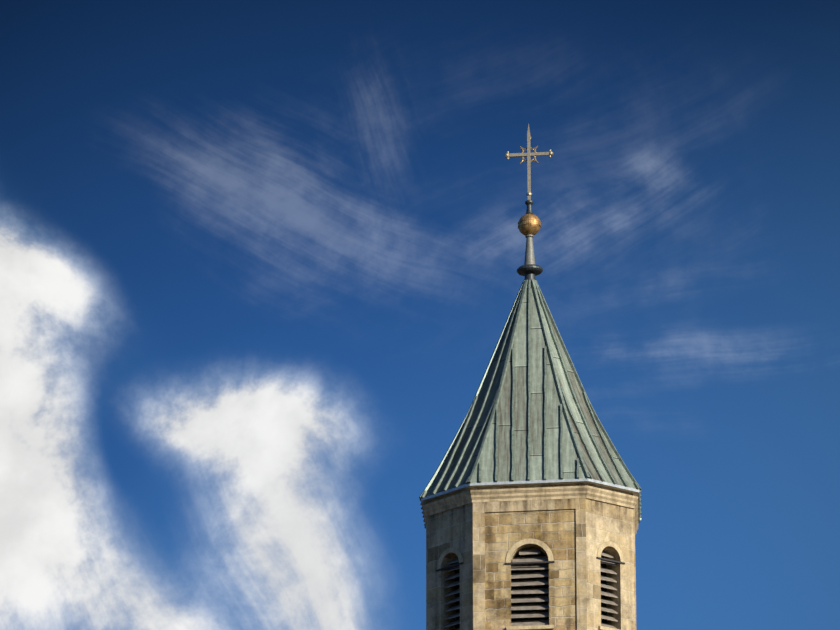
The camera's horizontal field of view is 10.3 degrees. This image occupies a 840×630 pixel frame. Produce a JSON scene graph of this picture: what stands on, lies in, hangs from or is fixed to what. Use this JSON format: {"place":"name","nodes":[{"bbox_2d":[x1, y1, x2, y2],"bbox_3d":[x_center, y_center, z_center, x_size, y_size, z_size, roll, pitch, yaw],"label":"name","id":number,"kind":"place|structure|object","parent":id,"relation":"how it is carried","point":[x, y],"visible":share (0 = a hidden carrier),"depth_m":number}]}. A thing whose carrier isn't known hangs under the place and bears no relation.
{"place":"outdoors","nodes":[
{"label":"outdoors","id":0,"kind":"place"},
{"bbox_2d":[0,0,839,629],"label":"sky","id":1,"kind":"structure","parent":0,"point":[260,260]},
{"bbox_3d":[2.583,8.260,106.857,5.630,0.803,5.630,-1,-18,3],"label":"tower broach","id":2,"kind":"object","parent":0,"visible":0},
{"bbox_2d":[426,483,635,629],"bbox_3d":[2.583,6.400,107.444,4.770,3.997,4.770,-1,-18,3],"label":"belfry walls","id":3,"kind":"structure","parent":2,"relation":"on","point":[573,535],"depth_m":105.50},
{"bbox_2d":[425,287,635,496],"bbox_3d":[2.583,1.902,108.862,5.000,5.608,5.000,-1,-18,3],"label":"spire roof","id":4,"kind":"structure","parent":3,"relation":"on","point":[521,401],"depth_m":107.07},
{"bbox_2d":[517,264,542,287],"bbox_3d":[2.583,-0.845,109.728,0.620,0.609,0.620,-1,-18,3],"label":"finial base","id":5,"kind":"object","parent":4,"relation":"on","point":[529,271],"visible":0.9,"depth_m":109.62},
{"bbox_2d":[524,234,534,264],"bbox_3d":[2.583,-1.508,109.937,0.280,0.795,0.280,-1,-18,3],"label":"finial post","id":6,"kind":"object","parent":5,"relation":"on","point":[529,255],"visible":0.92,"depth_m":109.85},
{"bbox_2d":[518,214,540,235],"bbox_3d":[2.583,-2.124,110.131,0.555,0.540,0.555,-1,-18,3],"label":"finial ball","id":7,"kind":"object","parent":6,"relation":"on","point":[528,224],"visible":0.88,"depth_m":109.94},
{"bbox_2d":[525,200,533,213],"bbox_3d":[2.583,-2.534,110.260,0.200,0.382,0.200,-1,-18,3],"label":"finial collar","id":8,"kind":"object","parent":7,"relation":"on","point":[529,203],"visible":0.75,"depth_m":110.21},
{"bbox_2d":[504,124,552,199],"bbox_3d":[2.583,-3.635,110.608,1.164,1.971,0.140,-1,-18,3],"label":"cross","id":9,"kind":"object","parent":8,"relation":"on","point":[528,154],"visible":1,"depth_m":110.62},
{"bbox_2d":[421,478,639,525],"bbox_3d":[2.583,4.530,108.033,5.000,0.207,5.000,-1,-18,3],"label":"gutter","id":10,"kind":"object","parent":4,"relation":"attached to","point":[425,500],"visible":0.54,"depth_m":105.80},
{"bbox_2d":[423,485,637,534],"bbox_3d":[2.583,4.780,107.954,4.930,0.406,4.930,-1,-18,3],"label":"cornice","id":11,"kind":"structure","parent":3,"relation":"attached to","point":[522,494],"depth_m":105.69},
{"bbox_2d":[437,538,623,629],"bbox_3d":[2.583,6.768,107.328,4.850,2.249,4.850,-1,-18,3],"label":"belfry window trim","id":12,"kind":"structure","parent":3,"relation":"attached to","point":[515,546],"depth_m":105.36},
{"bbox_2d":[436,557,624,571],"bbox_3d":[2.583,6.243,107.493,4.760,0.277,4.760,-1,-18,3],"label":"belfry window bars","id":13,"kind":"object","parent":3,"relation":"attached to","point":[536,562],"visible":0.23,"depth_m":105.52},
{"bbox_2d":[431,499,629,525],"bbox_3d":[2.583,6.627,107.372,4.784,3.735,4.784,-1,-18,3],"label":"belfry runoff grime","id":14,"kind":"object","parent":3,"relation":"attached to","point":[596,502],"visible":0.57,"depth_m":105.73},
{"bbox_2d":[419,279,641,528],"bbox_3d":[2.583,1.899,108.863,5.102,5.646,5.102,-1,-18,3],"label":"roof seams","id":15,"kind":"object","parent":3,"relation":"on","point":[518,305],"visible":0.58,"depth_m":107.46},
{"bbox_2d":[444,549,617,629],"bbox_3d":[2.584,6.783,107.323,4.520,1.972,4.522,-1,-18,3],"label":"louver slats","id":16,"kind":"object","parent":3,"relation":"in","point":[530,591],"visible":0.38,"depth_m":105.38},
{"bbox_2d":[455,551,606,628],"bbox_3d":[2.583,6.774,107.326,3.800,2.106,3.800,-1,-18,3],"label":"window openings","id":17,"kind":"object","parent":3,"relation":"in","point":[603,565],"visible":0.04,"depth_m":105.59}
]}

